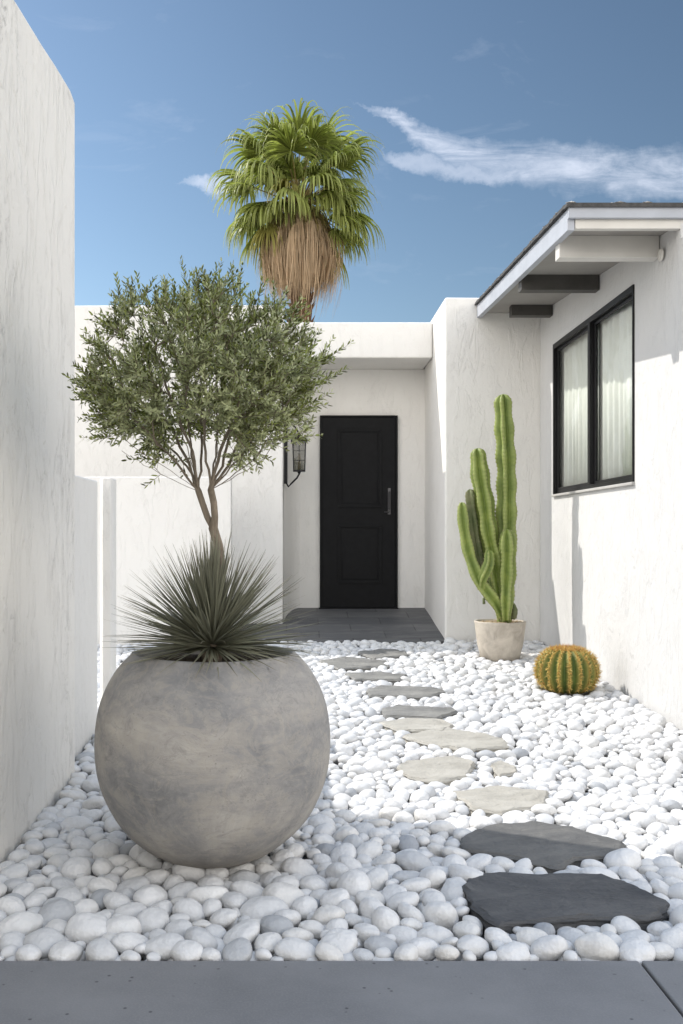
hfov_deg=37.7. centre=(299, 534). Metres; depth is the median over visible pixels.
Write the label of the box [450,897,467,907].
pebble
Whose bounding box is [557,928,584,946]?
pebble
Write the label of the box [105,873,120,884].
pebble
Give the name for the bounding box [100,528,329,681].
yucca
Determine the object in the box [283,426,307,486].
wall lantern
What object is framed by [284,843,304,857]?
pebble
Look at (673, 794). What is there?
pebble
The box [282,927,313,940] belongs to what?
pebble
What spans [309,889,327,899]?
pebble
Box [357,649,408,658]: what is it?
stepping stone
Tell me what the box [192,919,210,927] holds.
pebble
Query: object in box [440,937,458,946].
pebble
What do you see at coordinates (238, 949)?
pebble
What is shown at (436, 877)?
pebble
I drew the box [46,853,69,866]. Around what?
pebble
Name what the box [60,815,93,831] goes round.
pebble
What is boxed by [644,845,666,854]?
pebble
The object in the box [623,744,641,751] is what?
pebble
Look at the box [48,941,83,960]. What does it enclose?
pebble
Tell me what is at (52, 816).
pebble
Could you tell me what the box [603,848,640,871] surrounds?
pebble
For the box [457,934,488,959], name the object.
pebble
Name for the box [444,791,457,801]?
pebble
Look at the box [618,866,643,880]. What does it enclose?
pebble
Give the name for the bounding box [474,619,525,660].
plant pot
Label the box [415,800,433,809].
pebble
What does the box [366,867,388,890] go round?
pebble
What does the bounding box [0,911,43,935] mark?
pebble
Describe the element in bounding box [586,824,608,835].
pebble
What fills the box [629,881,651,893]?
pebble
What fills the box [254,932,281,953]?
pebble
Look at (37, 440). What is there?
garden wall
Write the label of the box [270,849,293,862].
pebble
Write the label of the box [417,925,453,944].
pebble
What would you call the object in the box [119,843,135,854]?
pebble
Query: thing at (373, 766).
pebble
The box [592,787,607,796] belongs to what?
pebble
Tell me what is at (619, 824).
pebble
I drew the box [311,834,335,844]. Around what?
pebble
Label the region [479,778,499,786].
pebble
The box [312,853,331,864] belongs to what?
pebble
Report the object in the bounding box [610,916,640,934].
pebble
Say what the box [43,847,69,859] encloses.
pebble
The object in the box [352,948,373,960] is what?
pebble
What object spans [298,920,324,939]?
pebble
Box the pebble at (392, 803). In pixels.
[383,800,402,809]
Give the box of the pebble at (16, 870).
[0,863,28,878]
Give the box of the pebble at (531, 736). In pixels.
[519,732,538,740]
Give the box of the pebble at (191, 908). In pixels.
[172,898,204,922]
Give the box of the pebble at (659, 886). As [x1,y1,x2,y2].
[650,879,669,896]
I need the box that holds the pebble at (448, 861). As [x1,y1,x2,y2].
[441,854,466,867]
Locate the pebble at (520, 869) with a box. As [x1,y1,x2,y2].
[508,866,533,873]
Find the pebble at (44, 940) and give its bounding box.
[23,927,65,958]
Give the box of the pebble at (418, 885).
[399,877,430,894]
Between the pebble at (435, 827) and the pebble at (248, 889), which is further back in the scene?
the pebble at (435, 827)
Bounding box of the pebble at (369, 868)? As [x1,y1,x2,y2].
[363,866,376,870]
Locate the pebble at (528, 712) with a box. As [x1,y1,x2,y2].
[518,709,538,717]
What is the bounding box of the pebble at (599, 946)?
[574,932,619,960]
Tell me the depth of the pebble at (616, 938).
2.95 m
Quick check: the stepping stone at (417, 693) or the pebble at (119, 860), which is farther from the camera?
the stepping stone at (417, 693)
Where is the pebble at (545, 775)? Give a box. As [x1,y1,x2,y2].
[533,768,555,781]
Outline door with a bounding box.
[319,415,398,608]
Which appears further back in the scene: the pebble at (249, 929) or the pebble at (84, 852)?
the pebble at (84, 852)
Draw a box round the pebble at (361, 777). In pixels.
[353,774,374,781]
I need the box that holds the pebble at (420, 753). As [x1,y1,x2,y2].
[412,749,432,759]
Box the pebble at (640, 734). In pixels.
[631,730,652,739]
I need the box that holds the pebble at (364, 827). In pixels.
[354,822,374,834]
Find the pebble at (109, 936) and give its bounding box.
[102,933,115,941]
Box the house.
[75,201,682,730]
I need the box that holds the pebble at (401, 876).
[392,870,418,883]
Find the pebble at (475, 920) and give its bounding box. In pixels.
[462,915,482,930]
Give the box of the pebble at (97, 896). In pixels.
[90,889,112,910]
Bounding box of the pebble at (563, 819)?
[554,814,578,825]
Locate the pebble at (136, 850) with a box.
[129,844,144,860]
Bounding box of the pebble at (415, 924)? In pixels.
[400,918,422,930]
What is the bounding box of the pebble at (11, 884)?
[4,878,26,893]
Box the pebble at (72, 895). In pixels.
[55,887,83,902]
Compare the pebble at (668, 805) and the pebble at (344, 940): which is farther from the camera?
the pebble at (668, 805)
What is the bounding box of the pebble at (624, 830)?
[619,826,641,837]
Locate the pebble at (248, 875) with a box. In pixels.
[228,870,259,881]
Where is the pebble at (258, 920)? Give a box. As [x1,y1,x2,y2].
[242,918,260,932]
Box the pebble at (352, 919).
[343,913,363,927]
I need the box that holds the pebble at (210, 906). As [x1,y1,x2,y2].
[202,898,221,918]
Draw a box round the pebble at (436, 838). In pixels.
[429,834,445,846]
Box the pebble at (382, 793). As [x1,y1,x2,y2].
[376,789,393,798]
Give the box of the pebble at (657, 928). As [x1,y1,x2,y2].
[647,921,670,935]
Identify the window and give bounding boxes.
[551,284,634,496]
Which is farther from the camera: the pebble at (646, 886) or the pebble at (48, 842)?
the pebble at (48, 842)
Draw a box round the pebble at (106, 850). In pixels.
[89,842,118,859]
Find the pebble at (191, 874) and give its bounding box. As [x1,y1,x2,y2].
[172,864,204,883]
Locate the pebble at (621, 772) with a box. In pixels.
[613,766,634,778]
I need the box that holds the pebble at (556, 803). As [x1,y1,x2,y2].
[545,798,563,808]
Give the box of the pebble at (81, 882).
[74,876,95,888]
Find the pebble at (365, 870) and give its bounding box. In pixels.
[357,867,368,873]
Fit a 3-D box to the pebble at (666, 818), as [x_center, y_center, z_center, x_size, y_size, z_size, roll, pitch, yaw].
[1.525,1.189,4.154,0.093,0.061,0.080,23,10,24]
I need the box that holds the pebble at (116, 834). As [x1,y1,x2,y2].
[105,831,126,841]
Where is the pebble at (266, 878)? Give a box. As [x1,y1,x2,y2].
[259,870,280,888]
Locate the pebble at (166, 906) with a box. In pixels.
[151,900,172,916]
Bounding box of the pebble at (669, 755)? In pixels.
[664,751,682,762]
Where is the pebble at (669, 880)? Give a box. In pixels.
[662,876,682,885]
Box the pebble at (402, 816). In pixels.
[392,811,414,823]
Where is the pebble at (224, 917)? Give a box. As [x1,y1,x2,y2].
[210,908,237,927]
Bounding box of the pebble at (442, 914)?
[422,901,458,928]
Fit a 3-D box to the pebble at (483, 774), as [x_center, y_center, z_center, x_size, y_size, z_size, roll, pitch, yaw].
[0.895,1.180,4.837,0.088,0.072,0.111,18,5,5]
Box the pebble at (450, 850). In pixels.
[441,846,471,860]
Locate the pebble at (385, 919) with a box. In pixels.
[372,906,399,933]
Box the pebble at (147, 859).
[136,851,162,869]
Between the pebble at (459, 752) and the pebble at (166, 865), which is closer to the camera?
the pebble at (166, 865)
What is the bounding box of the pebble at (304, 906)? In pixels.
[291,895,317,920]
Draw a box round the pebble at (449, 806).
[434,800,457,812]
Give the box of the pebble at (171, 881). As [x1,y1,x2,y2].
[163,874,184,891]
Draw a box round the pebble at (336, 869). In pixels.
[325,862,349,877]
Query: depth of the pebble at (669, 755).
5.13 m
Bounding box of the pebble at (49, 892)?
[30,887,56,898]
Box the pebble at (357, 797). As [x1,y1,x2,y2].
[351,794,367,801]
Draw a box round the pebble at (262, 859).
[250,857,272,865]
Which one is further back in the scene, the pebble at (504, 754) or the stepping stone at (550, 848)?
the pebble at (504, 754)
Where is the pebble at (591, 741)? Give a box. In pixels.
[579,736,599,747]
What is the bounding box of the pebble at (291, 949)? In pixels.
[274,937,316,960]
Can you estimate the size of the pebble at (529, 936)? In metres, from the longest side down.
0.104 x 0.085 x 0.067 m
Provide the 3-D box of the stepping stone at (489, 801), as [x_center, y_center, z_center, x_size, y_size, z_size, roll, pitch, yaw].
[0.916,1.187,4.426,0.461,0.074,0.366,0,0,-23]
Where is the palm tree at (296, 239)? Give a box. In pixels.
[204,98,385,321]
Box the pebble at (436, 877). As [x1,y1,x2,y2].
[418,868,445,889]
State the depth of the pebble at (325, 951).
2.84 m
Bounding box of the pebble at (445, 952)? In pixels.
[434,944,459,960]
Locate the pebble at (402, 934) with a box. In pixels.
[388,926,417,945]
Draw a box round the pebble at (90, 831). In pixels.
[84,826,103,838]
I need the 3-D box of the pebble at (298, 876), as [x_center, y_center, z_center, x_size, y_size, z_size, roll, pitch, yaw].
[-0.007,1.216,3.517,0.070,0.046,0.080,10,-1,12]
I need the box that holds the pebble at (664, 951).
[650,942,674,960]
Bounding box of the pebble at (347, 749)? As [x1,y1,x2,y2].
[333,744,353,755]
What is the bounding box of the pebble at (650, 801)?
[634,795,660,806]
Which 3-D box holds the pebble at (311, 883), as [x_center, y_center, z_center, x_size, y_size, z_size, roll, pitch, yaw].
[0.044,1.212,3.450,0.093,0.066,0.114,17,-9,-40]
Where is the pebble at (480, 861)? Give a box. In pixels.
[466,853,492,872]
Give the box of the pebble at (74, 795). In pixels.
[59,790,86,801]
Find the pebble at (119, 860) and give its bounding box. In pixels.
[108,854,133,866]
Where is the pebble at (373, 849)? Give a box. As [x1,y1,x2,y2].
[356,841,382,859]
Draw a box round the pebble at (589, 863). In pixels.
[580,859,606,868]
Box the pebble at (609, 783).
[596,777,617,790]
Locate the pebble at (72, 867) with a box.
[60,856,91,879]
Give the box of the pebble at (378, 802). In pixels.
[365,798,386,808]
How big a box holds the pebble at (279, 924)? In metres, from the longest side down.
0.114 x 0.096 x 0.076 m
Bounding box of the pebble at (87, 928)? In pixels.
[65,912,108,949]
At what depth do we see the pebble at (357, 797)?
4.45 m
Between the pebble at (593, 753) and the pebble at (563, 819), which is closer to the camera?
the pebble at (563, 819)
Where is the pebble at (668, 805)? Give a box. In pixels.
[660,799,681,812]
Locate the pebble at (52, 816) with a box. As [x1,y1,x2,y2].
[36,812,56,821]
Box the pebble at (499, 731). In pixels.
[489,726,511,737]
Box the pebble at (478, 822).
[469,816,495,828]
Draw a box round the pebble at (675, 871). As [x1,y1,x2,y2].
[656,866,682,879]
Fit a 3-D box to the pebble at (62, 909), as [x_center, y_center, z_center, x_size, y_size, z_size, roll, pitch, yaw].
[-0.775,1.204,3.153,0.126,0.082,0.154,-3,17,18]
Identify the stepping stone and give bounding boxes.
[319,656,389,671]
[345,671,407,684]
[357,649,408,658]
[366,685,445,700]
[379,718,454,733]
[381,704,457,718]
[397,755,475,785]
[401,727,508,757]
[453,785,548,816]
[460,821,625,872]
[462,872,669,934]
[490,760,516,778]
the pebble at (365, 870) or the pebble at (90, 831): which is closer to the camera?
the pebble at (365, 870)
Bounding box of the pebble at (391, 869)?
[381,864,401,874]
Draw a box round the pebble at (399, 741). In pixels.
[390,738,405,747]
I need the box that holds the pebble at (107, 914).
[95,911,111,918]
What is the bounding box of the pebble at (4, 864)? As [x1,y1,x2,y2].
[0,860,14,871]
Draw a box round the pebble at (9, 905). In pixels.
[0,896,25,915]
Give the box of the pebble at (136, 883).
[115,876,149,891]
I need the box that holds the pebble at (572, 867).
[565,865,579,870]
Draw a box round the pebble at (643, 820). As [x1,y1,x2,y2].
[631,812,656,830]
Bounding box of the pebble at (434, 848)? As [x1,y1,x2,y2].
[427,843,443,856]
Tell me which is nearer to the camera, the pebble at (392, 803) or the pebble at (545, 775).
the pebble at (392, 803)
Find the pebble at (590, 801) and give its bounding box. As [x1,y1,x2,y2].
[577,795,600,807]
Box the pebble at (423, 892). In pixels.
[419,888,442,902]
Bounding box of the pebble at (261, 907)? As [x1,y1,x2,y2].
[240,896,288,918]
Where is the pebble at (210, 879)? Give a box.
[197,874,223,886]
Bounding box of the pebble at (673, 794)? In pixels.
[663,789,682,799]
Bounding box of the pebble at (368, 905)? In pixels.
[359,896,383,918]
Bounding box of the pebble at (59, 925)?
[45,918,66,934]
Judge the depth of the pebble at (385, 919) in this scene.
3.07 m
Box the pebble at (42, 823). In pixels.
[30,820,51,830]
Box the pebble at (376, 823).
[367,818,390,827]
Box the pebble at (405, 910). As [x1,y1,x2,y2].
[397,902,425,922]
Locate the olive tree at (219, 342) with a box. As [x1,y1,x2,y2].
[61,255,353,655]
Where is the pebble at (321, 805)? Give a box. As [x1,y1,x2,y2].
[314,799,330,811]
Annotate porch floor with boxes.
[242,608,444,643]
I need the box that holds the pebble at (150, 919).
[136,907,169,934]
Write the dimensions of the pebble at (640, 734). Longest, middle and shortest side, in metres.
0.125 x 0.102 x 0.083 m
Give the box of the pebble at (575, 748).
[563,744,580,752]
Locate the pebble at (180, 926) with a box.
[165,919,191,936]
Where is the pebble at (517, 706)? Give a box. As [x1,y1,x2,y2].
[509,703,528,709]
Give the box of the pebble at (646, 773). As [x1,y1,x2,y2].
[634,769,659,779]
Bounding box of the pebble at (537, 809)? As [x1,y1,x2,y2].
[531,804,557,816]
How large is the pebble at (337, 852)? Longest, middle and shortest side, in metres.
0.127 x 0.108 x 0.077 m
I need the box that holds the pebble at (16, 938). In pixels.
[0,931,24,950]
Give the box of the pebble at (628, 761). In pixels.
[619,755,638,770]
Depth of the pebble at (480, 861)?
3.65 m
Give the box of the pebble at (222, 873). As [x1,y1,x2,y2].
[205,868,229,879]
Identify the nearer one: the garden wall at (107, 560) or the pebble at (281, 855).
the pebble at (281, 855)
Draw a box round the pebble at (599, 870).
[580,866,619,879]
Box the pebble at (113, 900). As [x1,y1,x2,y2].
[103,892,130,909]
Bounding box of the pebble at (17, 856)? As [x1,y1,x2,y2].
[7,849,30,863]
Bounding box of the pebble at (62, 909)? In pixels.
[38,898,75,927]
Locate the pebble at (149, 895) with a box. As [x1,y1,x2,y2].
[133,884,167,907]
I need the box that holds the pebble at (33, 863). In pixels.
[19,857,41,871]
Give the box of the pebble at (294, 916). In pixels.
[274,909,300,926]
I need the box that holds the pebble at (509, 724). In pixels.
[499,721,518,728]
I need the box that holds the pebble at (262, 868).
[256,862,277,874]
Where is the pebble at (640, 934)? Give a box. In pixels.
[619,929,650,942]
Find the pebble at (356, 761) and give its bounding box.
[347,757,365,765]
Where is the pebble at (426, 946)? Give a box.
[409,937,437,960]
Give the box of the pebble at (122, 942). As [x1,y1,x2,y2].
[111,932,147,953]
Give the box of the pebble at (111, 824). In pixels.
[104,816,122,832]
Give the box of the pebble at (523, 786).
[512,783,535,789]
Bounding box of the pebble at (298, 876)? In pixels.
[290,873,304,888]
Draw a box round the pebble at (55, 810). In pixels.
[42,807,58,813]
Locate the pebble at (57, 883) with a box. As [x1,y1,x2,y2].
[49,876,75,892]
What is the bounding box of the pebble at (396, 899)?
[386,891,418,914]
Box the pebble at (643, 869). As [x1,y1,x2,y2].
[638,865,658,874]
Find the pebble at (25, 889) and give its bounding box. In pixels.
[12,882,34,897]
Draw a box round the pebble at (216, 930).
[205,924,226,938]
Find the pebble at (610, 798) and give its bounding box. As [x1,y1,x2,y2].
[599,793,621,804]
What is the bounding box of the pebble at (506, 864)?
[491,856,514,871]
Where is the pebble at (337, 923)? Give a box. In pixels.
[325,918,347,929]
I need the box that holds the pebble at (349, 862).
[338,855,361,869]
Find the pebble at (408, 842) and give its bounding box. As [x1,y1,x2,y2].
[398,835,419,850]
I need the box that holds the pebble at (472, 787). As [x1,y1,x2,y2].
[469,786,482,788]
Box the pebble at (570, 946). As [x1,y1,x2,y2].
[566,940,574,950]
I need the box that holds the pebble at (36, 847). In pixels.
[23,840,44,854]
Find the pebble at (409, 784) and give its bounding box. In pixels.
[392,780,417,790]
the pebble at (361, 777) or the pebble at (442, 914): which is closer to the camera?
the pebble at (442, 914)
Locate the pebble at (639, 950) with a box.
[619,938,655,965]
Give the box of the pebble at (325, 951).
[315,942,343,960]
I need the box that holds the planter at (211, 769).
[94,645,329,868]
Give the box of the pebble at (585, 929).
[576,925,597,933]
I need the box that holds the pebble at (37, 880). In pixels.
[25,874,47,888]
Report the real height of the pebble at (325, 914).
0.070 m
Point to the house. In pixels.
(565, 331)
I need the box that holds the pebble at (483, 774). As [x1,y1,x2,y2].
[477,771,493,780]
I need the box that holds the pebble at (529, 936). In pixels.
[516,927,547,946]
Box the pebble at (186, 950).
[170,940,202,960]
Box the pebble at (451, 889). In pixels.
[440,877,466,901]
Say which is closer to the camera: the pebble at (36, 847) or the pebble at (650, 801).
the pebble at (36, 847)
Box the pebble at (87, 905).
[73,898,98,913]
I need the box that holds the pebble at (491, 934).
[484,927,511,945]
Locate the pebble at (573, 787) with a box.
[557,782,584,794]
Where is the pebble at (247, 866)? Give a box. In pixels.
[227,862,255,876]
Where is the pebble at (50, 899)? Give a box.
[43,897,61,905]
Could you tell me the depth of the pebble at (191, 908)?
3.17 m
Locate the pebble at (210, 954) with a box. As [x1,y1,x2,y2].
[200,947,221,960]
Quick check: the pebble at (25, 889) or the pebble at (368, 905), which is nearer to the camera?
the pebble at (368, 905)
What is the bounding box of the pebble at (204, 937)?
[184,926,217,948]
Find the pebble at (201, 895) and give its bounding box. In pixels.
[186,885,228,904]
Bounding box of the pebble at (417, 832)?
[409,828,429,838]
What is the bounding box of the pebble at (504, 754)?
[495,750,515,758]
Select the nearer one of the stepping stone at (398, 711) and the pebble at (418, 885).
the pebble at (418, 885)
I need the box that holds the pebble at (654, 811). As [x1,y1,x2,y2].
[647,807,665,818]
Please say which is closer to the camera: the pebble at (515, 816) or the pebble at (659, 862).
the pebble at (659, 862)
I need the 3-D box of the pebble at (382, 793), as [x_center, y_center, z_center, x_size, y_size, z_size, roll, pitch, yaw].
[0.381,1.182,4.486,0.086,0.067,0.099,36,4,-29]
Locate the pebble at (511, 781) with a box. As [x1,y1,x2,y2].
[502,777,522,785]
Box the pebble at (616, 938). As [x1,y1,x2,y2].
[602,931,622,947]
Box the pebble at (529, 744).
[516,739,534,750]
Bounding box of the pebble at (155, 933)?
[148,928,166,939]
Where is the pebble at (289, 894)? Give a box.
[262,882,304,908]
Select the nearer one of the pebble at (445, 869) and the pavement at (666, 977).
the pavement at (666, 977)
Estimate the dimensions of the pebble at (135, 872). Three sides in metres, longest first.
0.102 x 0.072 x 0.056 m
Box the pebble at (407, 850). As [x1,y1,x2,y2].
[395,849,417,854]
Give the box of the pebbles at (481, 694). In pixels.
[0,637,682,960]
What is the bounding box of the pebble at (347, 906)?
[337,899,357,914]
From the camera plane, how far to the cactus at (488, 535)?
8.20 m
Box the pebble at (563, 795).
[553,790,572,801]
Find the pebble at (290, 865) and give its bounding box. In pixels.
[281,857,317,875]
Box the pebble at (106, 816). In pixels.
[101,811,112,821]
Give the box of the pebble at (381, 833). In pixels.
[368,828,392,839]
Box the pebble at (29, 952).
[15,944,41,960]
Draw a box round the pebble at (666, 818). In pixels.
[656,813,677,825]
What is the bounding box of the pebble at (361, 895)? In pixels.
[355,890,385,906]
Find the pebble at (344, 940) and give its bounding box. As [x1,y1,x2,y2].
[318,928,357,953]
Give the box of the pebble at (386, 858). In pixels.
[371,852,395,865]
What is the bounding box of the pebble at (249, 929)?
[223,919,259,945]
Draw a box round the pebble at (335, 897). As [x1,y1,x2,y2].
[320,888,349,905]
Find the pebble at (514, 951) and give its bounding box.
[496,941,530,960]
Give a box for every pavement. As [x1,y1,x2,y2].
[0,961,682,1023]
[642,961,682,1016]
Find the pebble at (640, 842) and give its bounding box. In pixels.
[624,836,647,850]
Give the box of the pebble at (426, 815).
[414,809,435,822]
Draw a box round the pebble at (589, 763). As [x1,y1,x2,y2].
[580,757,601,769]
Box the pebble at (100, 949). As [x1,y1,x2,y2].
[85,937,118,960]
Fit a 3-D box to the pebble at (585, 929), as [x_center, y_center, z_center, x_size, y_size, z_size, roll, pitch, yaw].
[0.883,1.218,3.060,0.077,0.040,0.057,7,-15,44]
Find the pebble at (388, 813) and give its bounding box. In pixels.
[379,807,401,821]
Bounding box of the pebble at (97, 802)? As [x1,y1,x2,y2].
[82,796,106,809]
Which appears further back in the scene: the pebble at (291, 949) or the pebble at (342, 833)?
the pebble at (342, 833)
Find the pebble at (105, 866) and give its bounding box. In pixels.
[91,858,114,876]
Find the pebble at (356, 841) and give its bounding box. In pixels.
[341,834,363,849]
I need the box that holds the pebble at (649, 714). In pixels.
[637,710,657,717]
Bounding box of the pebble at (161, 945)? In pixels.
[144,933,184,960]
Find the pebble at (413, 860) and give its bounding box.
[395,851,433,871]
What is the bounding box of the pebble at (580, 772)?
[570,766,592,780]
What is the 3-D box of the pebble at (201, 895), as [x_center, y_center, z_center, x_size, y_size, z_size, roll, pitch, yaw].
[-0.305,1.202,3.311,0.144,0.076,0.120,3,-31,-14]
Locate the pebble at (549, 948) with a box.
[530,935,567,960]
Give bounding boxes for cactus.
[456,394,517,622]
[532,644,602,694]
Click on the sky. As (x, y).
(489, 117)
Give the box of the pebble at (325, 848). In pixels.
[315,843,335,855]
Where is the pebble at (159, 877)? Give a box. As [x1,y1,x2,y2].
[144,869,169,885]
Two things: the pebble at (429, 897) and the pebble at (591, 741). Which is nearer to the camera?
the pebble at (429, 897)
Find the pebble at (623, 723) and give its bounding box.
[616,719,632,729]
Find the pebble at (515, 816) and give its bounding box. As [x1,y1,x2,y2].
[501,810,530,822]
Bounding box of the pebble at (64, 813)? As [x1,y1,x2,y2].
[56,807,79,818]
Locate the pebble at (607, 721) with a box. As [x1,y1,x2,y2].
[595,716,613,726]
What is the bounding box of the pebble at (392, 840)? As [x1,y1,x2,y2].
[383,834,399,849]
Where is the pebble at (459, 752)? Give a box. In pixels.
[453,747,474,757]
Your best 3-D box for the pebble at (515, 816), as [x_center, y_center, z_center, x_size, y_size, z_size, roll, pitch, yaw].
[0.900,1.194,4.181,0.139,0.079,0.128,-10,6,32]
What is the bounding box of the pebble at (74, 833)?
[66,829,85,847]
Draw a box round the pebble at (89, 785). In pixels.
[82,778,100,792]
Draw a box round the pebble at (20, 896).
[3,893,24,900]
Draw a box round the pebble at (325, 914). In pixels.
[312,904,345,923]
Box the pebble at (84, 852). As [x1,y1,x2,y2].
[67,848,92,857]
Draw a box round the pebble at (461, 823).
[451,818,469,827]
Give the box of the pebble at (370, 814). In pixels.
[358,809,379,822]
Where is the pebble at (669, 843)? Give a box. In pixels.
[653,833,682,855]
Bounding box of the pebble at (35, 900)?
[23,893,47,909]
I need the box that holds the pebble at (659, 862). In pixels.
[653,856,678,868]
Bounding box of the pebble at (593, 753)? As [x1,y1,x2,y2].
[578,748,603,759]
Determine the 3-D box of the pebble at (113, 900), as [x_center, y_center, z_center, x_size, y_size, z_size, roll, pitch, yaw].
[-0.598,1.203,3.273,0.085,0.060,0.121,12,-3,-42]
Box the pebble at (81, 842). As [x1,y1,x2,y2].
[70,836,94,850]
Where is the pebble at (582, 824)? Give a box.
[569,819,592,830]
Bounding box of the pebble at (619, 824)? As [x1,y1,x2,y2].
[616,821,641,829]
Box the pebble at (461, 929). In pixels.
[453,921,480,938]
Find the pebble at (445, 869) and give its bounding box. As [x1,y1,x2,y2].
[420,866,449,878]
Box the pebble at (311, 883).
[299,876,327,890]
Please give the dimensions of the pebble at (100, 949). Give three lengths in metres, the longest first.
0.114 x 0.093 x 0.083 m
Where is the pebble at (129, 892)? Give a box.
[119,888,134,899]
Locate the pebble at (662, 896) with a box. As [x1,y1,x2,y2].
[653,893,669,900]
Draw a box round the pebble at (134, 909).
[113,902,146,916]
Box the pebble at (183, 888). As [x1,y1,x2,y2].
[167,881,197,899]
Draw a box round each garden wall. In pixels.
[0,0,74,862]
[75,475,96,756]
[84,477,231,645]
[100,478,115,700]
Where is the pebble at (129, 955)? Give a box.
[120,950,140,960]
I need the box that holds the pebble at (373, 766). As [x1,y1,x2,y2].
[363,760,387,773]
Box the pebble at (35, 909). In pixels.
[26,907,40,912]
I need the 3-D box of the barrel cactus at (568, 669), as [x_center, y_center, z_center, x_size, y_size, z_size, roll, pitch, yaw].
[1.844,0.914,6.901,0.487,0.341,0.483,0,0,0]
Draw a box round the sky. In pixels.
[14,0,682,321]
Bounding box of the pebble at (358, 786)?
[346,781,371,794]
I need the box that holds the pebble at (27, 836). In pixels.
[21,831,42,843]
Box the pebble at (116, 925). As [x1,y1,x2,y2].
[106,915,141,934]
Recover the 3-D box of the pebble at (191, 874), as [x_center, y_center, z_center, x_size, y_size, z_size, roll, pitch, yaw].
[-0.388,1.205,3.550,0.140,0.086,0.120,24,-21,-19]
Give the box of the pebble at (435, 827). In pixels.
[428,820,456,836]
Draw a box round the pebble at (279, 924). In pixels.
[260,915,293,936]
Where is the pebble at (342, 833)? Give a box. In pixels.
[333,826,358,841]
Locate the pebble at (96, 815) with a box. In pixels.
[81,809,102,822]
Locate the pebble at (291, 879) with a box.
[271,875,299,887]
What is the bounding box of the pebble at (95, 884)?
[87,877,117,892]
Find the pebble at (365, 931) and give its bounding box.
[353,923,379,942]
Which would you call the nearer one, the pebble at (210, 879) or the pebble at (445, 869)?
the pebble at (210, 879)
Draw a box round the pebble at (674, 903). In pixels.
[667,899,682,917]
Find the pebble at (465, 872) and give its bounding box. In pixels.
[448,863,482,881]
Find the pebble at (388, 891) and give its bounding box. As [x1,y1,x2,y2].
[381,884,406,905]
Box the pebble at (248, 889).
[230,880,263,899]
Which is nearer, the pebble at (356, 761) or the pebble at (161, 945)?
the pebble at (161, 945)
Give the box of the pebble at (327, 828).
[312,823,335,836]
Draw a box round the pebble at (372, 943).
[364,936,397,957]
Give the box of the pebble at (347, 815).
[334,809,356,822]
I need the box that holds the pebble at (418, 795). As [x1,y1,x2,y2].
[409,789,429,802]
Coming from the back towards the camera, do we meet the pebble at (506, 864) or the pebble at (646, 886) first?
the pebble at (506, 864)
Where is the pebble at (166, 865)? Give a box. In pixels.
[162,861,173,869]
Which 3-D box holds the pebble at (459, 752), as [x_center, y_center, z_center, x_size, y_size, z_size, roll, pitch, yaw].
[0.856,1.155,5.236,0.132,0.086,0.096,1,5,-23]
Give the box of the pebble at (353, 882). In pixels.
[337,869,370,896]
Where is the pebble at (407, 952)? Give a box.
[394,943,418,960]
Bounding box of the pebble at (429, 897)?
[422,891,445,905]
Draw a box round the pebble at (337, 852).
[329,843,356,862]
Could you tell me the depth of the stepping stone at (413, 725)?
5.78 m
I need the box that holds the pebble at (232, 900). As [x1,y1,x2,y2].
[221,891,246,909]
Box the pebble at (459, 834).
[453,828,470,841]
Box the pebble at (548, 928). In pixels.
[533,922,554,934]
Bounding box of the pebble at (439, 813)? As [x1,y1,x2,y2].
[428,807,449,820]
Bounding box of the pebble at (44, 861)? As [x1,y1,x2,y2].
[28,855,46,868]
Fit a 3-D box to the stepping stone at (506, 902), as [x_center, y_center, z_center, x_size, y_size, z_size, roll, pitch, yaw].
[0.864,1.215,3.275,0.660,0.089,0.479,0,0,0]
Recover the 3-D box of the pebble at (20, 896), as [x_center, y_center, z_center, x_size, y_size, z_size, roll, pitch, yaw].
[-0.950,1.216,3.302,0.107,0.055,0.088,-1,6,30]
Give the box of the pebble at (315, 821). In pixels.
[308,815,336,830]
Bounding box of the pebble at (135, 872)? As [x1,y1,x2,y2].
[122,866,148,879]
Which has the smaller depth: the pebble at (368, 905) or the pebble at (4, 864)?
the pebble at (368, 905)
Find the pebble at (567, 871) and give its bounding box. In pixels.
[554,870,579,872]
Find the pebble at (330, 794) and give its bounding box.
[323,789,340,800]
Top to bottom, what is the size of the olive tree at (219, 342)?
1.521 m
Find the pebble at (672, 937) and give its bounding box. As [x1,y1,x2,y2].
[659,928,682,959]
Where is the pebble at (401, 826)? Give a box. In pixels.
[393,822,414,830]
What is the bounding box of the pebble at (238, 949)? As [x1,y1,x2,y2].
[222,938,252,960]
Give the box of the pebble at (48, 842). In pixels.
[42,838,64,849]

